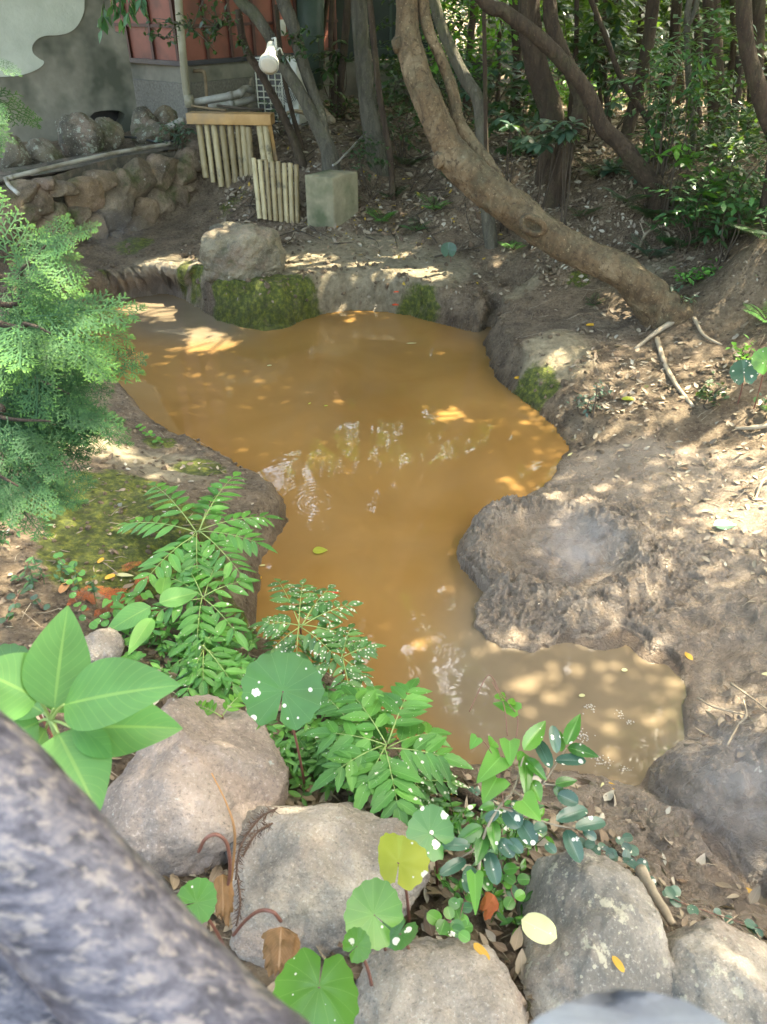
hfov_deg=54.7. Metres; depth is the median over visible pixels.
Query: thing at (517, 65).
shrub
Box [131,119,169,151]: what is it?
rock
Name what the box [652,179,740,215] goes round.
fern
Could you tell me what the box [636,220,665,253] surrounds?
stick
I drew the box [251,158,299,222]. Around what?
bamboo screen
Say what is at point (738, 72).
tree
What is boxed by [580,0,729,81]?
shrub
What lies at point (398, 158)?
fern
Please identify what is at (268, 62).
spot lamp
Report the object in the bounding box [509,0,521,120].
tree
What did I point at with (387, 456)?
water
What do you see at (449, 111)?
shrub
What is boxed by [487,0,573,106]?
shrub
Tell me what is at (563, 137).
shrub
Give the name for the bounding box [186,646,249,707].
seedling
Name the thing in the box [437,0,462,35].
shrub
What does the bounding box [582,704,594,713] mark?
foam
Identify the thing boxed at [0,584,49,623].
creeper
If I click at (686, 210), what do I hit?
shrub
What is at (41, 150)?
rock
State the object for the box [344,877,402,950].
round leaved plant
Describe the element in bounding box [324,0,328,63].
tree
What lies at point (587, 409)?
shrub
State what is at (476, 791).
creeper
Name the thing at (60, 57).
concrete wall
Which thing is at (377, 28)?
shrub
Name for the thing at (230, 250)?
boulder
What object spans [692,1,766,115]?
shrub
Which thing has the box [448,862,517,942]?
creeper
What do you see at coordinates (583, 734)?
foam
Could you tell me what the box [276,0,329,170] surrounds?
tree
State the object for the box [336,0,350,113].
tree
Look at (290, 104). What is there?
tree
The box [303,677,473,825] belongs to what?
seedling
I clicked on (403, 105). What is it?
shrub
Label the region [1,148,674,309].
leaf litter
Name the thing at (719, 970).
boulder
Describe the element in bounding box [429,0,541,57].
shrub
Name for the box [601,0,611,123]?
tree
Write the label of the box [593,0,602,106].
tree
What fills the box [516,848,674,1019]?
boulder
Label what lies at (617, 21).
shrub
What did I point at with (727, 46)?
shrub
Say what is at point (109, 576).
fallen leaf
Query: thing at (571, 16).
shrub
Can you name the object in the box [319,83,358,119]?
shrub
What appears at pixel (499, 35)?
tree
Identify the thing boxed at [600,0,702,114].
shrub
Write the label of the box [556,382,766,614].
leaf litter
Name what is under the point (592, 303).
fern
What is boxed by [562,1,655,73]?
shrub
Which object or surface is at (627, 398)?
fallen leaf
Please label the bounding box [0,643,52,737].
round leaved plant
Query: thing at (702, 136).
shrub
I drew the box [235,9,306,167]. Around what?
tree
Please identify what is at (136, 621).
broad leaved plant
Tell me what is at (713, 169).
shrub
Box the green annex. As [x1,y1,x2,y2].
[296,0,495,96]
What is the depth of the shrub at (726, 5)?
10.72 m
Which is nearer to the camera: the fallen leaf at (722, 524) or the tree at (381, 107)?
the fallen leaf at (722, 524)
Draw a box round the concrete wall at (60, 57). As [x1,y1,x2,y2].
[0,0,136,141]
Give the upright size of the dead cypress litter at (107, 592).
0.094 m
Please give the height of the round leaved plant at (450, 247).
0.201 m
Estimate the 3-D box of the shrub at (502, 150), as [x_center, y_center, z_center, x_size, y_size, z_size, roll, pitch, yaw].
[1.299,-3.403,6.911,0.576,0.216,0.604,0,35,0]
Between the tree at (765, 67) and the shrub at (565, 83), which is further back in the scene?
the shrub at (565, 83)
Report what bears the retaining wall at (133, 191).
on the ground
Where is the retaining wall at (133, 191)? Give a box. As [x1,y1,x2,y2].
[0,138,201,251]
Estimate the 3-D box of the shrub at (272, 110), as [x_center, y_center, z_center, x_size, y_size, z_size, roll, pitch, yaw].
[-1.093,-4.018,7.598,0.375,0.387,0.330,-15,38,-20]
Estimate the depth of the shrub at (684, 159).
5.43 m
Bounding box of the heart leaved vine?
[466,674,540,915]
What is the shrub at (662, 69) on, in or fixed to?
on the ground
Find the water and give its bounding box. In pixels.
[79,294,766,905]
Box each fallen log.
[277,109,303,120]
[324,107,335,123]
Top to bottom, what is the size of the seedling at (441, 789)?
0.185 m
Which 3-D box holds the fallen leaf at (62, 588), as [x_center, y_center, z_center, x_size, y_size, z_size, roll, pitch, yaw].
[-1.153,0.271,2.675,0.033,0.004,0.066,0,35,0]
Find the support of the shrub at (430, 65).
on the ground
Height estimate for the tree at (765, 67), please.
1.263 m
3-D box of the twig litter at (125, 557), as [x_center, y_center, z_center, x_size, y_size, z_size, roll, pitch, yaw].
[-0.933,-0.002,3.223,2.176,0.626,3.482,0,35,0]
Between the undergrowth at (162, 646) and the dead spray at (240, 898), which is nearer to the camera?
the dead spray at (240, 898)
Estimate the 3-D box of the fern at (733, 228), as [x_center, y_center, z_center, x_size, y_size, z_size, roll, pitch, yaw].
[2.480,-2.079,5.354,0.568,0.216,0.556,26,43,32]
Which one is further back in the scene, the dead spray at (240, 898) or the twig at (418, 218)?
the twig at (418, 218)
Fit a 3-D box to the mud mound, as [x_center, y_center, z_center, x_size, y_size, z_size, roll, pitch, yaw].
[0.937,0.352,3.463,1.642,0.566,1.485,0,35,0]
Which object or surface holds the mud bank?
on the ground
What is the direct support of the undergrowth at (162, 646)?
on the ground
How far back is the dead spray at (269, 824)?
1.68 m
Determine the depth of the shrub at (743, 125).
5.26 m
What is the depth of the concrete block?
6.78 m
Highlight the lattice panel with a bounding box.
[254,56,307,126]
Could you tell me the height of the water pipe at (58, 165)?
0.070 m
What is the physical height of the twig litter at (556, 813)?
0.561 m
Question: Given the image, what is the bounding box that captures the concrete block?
[305,169,358,226]
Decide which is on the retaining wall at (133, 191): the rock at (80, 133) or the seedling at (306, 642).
the rock at (80, 133)
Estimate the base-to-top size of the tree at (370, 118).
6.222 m
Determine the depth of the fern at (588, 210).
6.07 m
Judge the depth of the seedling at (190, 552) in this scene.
2.90 m
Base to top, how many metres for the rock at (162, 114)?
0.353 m
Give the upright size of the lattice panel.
0.665 m
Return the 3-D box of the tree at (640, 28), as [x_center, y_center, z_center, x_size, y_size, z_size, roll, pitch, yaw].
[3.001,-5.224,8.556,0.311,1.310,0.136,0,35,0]
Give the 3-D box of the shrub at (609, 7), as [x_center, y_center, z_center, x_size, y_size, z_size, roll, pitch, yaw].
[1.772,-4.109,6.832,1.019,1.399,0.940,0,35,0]
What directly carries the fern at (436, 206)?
on the ground
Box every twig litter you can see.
[5,381,441,885]
[131,679,766,961]
[484,152,766,616]
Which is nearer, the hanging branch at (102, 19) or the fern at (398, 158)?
the hanging branch at (102, 19)
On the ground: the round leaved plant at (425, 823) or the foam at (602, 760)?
the round leaved plant at (425, 823)
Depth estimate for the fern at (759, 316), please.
4.63 m
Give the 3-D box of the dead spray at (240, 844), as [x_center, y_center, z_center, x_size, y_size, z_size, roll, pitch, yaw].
[-0.297,0.748,1.696,0.059,0.109,0.180,21,40,27]
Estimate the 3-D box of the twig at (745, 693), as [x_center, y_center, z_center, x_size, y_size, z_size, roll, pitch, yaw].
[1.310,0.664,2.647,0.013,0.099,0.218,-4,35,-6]
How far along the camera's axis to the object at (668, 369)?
4.58 m
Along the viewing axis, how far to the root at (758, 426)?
3.96 m
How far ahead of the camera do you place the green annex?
9.98 m
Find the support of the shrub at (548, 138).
on the ground
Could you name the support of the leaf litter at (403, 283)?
on the ground
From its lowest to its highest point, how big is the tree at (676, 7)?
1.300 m
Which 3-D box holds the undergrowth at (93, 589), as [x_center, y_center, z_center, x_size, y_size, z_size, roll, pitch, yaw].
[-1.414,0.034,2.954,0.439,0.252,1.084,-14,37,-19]
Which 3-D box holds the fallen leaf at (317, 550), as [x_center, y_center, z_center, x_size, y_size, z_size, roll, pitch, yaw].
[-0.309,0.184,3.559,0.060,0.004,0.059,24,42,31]
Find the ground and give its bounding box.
[0,0,766,1023]
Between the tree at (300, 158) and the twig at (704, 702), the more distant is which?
the tree at (300, 158)
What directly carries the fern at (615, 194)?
on the ground
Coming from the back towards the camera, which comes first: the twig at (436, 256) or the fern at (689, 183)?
the twig at (436, 256)
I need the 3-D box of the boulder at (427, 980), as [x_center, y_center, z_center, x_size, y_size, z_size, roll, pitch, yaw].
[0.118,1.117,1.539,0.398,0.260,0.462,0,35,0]
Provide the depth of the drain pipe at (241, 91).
7.96 m
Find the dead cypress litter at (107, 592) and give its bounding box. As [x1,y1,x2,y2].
[62,561,159,616]
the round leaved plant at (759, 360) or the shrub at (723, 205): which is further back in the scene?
the shrub at (723, 205)
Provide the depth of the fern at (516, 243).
6.30 m
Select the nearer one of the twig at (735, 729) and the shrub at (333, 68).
the twig at (735, 729)
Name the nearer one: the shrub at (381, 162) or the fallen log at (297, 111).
the shrub at (381, 162)
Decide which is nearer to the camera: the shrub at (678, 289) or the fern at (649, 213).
the shrub at (678, 289)
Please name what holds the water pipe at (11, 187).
attached to the water pipe at (58, 165)
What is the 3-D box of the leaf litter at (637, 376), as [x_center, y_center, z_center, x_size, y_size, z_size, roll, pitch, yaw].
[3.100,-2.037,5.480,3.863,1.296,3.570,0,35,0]
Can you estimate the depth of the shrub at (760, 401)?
4.05 m
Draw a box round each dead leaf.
[197,832,233,926]
[232,908,300,976]
[479,892,498,919]
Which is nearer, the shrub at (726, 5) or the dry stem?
the dry stem
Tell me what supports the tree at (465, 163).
on the ground
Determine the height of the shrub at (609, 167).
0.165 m
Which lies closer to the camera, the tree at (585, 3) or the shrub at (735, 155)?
the shrub at (735, 155)
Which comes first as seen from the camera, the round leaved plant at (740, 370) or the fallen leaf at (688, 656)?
the fallen leaf at (688, 656)
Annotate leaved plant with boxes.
[0,606,182,809]
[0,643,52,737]
[99,575,198,660]
[177,877,224,944]
[241,651,323,791]
[273,947,358,1023]
[342,927,372,985]
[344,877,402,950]
[378,832,429,922]
[382,916,417,950]
[406,804,454,885]
[441,242,456,261]
[729,359,758,404]
[751,347,766,408]
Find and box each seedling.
[113,471,283,599]
[148,560,260,657]
[167,621,245,703]
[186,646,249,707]
[195,691,245,718]
[248,578,376,668]
[284,713,345,776]
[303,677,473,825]
[310,680,397,777]
[312,622,385,703]
[392,755,467,821]
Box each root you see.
[633,321,674,348]
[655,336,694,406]
[692,316,721,344]
[735,423,766,429]
[755,477,766,497]
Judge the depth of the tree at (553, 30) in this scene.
6.03 m
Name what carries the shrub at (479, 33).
on the ground
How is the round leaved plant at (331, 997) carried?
on the ground
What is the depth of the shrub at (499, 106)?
6.85 m
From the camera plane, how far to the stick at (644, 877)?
1.92 m
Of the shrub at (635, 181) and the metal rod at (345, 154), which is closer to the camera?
the shrub at (635, 181)
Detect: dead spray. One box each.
[231,806,284,883]
[231,879,244,925]
[240,820,279,857]
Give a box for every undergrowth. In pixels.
[1,499,100,605]
[116,566,259,694]
[254,681,461,812]
[390,777,554,934]
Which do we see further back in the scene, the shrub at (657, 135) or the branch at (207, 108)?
the branch at (207, 108)
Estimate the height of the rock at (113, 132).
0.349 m
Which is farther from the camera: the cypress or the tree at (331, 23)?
the tree at (331, 23)
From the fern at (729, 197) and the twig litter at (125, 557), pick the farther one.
the fern at (729, 197)
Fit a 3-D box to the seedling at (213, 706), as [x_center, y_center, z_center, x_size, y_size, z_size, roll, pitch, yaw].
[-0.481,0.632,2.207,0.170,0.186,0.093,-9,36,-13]
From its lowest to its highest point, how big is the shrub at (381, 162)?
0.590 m
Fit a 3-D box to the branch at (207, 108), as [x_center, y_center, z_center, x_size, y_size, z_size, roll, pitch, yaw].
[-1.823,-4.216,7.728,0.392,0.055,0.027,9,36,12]
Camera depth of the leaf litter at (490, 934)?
2.03 m
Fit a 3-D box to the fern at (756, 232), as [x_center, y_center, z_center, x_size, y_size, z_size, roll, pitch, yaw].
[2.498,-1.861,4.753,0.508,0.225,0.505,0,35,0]
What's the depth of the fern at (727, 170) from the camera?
5.63 m
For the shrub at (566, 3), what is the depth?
12.24 m
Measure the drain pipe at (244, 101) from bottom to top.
0.123 m
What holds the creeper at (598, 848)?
on the ground
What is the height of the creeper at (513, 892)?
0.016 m
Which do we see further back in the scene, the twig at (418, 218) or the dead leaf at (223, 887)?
the twig at (418, 218)
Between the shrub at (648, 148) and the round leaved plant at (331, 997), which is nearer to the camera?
the round leaved plant at (331, 997)
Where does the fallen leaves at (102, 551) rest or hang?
on the ground
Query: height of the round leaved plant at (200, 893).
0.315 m
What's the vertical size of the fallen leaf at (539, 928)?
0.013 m
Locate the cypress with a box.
[0,59,148,545]
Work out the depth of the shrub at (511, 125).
6.03 m
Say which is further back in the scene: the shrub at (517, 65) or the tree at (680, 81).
the tree at (680, 81)
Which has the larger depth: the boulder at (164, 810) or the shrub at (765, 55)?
the shrub at (765, 55)
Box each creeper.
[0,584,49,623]
[53,552,84,575]
[66,577,110,628]
[136,424,163,443]
[426,906,464,936]
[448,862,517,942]
[466,786,497,801]
[503,873,529,909]
[579,837,618,861]
[615,833,648,865]
[627,860,655,884]
[662,885,763,936]
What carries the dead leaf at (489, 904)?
on the ground
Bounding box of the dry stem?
[211,773,235,882]
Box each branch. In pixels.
[97,0,149,43]
[191,104,226,110]
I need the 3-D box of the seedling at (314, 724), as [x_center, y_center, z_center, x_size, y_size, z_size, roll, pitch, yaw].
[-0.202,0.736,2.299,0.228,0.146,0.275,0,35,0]
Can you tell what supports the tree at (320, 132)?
on the ground
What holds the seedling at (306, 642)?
on the ground
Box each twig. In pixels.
[415,215,436,242]
[434,238,503,257]
[443,782,484,812]
[696,696,752,718]
[726,698,764,745]
[730,683,766,709]
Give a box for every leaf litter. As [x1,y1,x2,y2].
[0,355,441,909]
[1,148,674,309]
[112,645,766,1011]
[210,132,533,284]
[219,79,759,251]
[514,129,766,420]
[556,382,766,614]
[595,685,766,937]
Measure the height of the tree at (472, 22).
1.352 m
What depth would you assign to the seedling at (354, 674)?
2.55 m
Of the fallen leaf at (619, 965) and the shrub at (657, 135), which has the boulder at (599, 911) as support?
the fallen leaf at (619, 965)
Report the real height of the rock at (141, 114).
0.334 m
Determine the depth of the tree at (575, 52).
6.68 m
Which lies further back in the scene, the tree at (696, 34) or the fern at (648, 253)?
the tree at (696, 34)
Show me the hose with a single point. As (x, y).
(134, 137)
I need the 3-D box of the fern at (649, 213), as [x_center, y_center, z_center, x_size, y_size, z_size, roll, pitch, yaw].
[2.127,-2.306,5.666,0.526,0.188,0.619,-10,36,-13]
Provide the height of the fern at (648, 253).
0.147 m
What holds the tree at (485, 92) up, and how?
on the ground
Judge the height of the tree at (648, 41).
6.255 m
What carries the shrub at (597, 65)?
on the ground
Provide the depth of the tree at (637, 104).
6.13 m
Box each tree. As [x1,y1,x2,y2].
[143,0,340,169]
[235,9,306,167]
[274,4,304,150]
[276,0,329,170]
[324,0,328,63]
[328,0,335,107]
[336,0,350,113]
[351,0,388,176]
[367,0,395,200]
[391,0,693,328]
[429,0,498,248]
[463,0,476,108]
[474,0,670,211]
[482,10,487,150]
[495,0,502,101]
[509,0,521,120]
[518,0,564,186]
[542,0,587,208]
[557,0,685,77]
[567,0,578,122]
[588,0,664,152]
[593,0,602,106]
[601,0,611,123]
[621,0,659,142]
[636,1,645,107]
[659,0,682,127]
[670,1,685,104]
[683,0,699,165]
[691,0,702,125]
[702,0,726,136]
[726,0,736,119]
[728,55,743,128]
[735,0,766,243]
[746,0,765,129]
[763,57,766,79]
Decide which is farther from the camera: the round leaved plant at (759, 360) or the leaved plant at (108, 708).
the round leaved plant at (759, 360)
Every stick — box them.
[635,864,675,925]
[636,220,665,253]
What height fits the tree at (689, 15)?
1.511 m
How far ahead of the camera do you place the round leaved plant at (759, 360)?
3.90 m
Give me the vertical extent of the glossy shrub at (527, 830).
0.421 m
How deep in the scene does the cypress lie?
1.70 m
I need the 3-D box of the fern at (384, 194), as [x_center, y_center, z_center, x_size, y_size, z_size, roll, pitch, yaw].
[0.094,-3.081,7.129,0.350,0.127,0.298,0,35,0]
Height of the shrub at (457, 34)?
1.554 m
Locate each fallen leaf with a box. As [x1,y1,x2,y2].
[58,582,68,593]
[105,574,114,578]
[115,573,132,575]
[313,547,326,553]
[473,943,489,959]
[521,912,556,943]
[612,956,624,971]
[622,396,634,399]
[685,652,692,659]
[714,519,735,529]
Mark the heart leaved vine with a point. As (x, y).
(494, 763)
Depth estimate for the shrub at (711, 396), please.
4.26 m
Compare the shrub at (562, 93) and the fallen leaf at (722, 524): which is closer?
the fallen leaf at (722, 524)
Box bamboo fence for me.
[186,111,277,187]
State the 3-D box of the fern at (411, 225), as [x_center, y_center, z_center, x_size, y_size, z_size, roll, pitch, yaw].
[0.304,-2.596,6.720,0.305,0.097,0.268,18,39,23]
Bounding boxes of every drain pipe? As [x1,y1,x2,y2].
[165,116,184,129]
[194,85,254,104]
[208,95,256,110]
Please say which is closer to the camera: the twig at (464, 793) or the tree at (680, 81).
the twig at (464, 793)
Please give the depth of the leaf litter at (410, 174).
7.29 m
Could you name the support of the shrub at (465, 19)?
on the ground
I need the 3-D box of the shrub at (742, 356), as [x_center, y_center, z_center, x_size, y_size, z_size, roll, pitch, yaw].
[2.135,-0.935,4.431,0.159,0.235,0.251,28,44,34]
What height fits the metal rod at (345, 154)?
0.160 m
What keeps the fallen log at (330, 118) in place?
on the ground
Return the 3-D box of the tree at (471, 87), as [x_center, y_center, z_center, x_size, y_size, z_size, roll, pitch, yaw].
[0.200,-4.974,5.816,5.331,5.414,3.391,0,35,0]
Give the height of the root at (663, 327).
0.183 m
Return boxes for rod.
[216,104,263,110]
[332,133,364,165]
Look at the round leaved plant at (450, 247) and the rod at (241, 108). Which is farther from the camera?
the rod at (241, 108)
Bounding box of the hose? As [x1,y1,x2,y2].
[124,136,180,142]
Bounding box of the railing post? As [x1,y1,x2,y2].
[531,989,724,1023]
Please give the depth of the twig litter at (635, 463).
4.19 m
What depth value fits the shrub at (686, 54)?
5.25 m
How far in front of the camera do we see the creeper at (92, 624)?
2.57 m
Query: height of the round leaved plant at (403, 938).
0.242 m
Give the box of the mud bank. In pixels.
[592,709,766,897]
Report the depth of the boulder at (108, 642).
2.40 m
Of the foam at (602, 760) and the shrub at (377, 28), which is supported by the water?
the foam at (602, 760)
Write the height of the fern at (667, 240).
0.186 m
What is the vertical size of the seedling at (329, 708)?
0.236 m
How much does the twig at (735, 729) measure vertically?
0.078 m
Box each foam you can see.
[577,728,595,742]
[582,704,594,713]
[591,755,613,768]
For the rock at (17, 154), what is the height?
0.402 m
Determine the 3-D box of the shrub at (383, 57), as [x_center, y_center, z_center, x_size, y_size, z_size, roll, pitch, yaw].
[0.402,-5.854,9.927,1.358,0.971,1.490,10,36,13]
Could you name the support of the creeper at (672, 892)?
on the ground
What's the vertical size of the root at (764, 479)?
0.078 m
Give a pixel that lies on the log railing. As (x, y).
(100, 923)
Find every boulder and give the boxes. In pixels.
[85,627,124,662]
[101,694,289,878]
[199,221,285,281]
[224,802,430,967]
[354,936,528,1023]
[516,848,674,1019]
[665,918,766,1023]
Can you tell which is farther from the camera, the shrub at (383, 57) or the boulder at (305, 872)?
the shrub at (383, 57)
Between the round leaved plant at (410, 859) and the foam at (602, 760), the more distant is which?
the foam at (602, 760)
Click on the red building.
(180, 75)
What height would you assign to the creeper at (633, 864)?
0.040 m
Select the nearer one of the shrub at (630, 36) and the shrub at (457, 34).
the shrub at (457, 34)
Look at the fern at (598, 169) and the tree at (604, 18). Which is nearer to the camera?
the fern at (598, 169)
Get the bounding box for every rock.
[0,132,31,169]
[25,137,65,164]
[55,112,104,157]
[95,117,124,150]
[130,106,157,133]
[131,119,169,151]
[153,105,179,139]
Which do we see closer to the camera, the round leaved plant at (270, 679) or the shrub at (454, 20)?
the round leaved plant at (270, 679)
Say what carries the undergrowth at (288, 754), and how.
on the ground
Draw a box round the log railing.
[0,710,310,1023]
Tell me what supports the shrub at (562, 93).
on the ground
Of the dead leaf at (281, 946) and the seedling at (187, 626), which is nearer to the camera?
the dead leaf at (281, 946)
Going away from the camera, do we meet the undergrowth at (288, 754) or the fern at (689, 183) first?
the undergrowth at (288, 754)
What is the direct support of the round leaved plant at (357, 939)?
on the ground
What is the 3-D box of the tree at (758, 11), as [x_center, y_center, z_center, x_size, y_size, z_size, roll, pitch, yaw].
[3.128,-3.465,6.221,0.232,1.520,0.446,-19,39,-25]
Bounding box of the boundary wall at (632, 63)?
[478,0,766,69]
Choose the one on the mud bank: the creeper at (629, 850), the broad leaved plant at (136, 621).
the creeper at (629, 850)
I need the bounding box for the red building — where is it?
[110,0,339,118]
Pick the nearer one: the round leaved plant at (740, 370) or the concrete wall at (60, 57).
the round leaved plant at (740, 370)
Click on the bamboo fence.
(263, 122)
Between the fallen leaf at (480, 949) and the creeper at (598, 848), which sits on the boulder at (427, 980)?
the fallen leaf at (480, 949)
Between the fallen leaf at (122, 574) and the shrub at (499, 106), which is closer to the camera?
the fallen leaf at (122, 574)
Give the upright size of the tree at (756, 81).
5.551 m
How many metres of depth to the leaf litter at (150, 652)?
2.93 m
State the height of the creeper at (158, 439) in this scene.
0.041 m
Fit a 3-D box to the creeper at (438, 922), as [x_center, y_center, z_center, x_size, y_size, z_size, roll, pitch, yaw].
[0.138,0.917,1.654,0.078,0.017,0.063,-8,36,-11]
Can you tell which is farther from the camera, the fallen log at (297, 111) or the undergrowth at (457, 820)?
the fallen log at (297, 111)
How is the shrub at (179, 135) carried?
on the ground
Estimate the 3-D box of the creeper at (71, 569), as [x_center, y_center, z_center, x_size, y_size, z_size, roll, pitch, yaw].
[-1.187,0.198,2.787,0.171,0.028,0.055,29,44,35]
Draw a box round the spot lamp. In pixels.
[259,37,283,74]
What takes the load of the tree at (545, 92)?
on the ground
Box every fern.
[366,207,398,221]
[380,184,409,197]
[393,154,425,166]
[398,217,430,230]
[414,191,449,210]
[500,240,526,249]
[568,206,602,216]
[577,159,623,177]
[585,292,605,305]
[600,186,652,203]
[624,201,695,219]
[627,233,673,258]
[645,221,713,249]
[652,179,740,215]
[677,171,739,198]
[690,200,755,238]
[696,173,764,211]
[720,158,757,178]
[732,210,766,239]
[743,302,766,322]
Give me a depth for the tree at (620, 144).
5.23 m
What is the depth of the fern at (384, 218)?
6.88 m
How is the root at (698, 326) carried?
on the ground
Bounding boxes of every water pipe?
[3,141,170,180]
[4,177,19,195]
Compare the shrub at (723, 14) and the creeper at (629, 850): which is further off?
the shrub at (723, 14)
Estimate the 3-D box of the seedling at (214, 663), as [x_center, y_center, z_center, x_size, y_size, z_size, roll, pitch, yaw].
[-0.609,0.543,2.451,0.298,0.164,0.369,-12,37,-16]
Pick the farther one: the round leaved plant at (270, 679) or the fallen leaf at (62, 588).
the fallen leaf at (62, 588)
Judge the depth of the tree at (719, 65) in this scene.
6.17 m
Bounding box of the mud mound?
[456,492,766,664]
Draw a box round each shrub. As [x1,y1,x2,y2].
[152,118,196,150]
[257,100,296,138]
[308,35,354,112]
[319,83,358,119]
[342,131,389,199]
[368,0,453,116]
[371,34,460,102]
[374,63,444,164]
[379,8,481,112]
[408,98,474,127]
[422,0,518,122]
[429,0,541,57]
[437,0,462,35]
[437,0,496,48]
[437,0,562,86]
[440,714,605,892]
[441,2,479,58]
[441,42,524,126]
[450,0,585,74]
[472,73,539,149]
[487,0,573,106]
[488,111,537,233]
[493,135,539,155]
[511,118,575,248]
[518,0,635,92]
[522,46,612,116]
[540,0,600,74]
[547,116,589,224]
[551,24,649,140]
[554,57,628,106]
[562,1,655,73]
[566,379,612,417]
[572,0,666,139]
[579,0,668,84]
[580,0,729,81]
[593,159,625,180]
[594,44,730,147]
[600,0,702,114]
[608,17,735,185]
[608,120,690,164]
[623,170,638,185]
[636,0,766,83]
[640,151,731,253]
[641,98,697,199]
[650,140,705,225]
[666,0,766,157]
[669,63,766,201]
[669,258,722,286]
[670,282,699,305]
[674,100,766,149]
[678,166,735,250]
[680,93,766,246]
[686,162,766,264]
[690,0,766,91]
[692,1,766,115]
[696,371,730,409]
[725,334,755,360]
[753,392,766,418]
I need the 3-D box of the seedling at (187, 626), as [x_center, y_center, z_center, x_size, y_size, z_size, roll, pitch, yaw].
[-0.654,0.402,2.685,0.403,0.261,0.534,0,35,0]
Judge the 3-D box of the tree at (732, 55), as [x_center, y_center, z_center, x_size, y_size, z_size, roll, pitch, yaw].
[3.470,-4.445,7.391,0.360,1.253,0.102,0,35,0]
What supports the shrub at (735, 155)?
on the ground

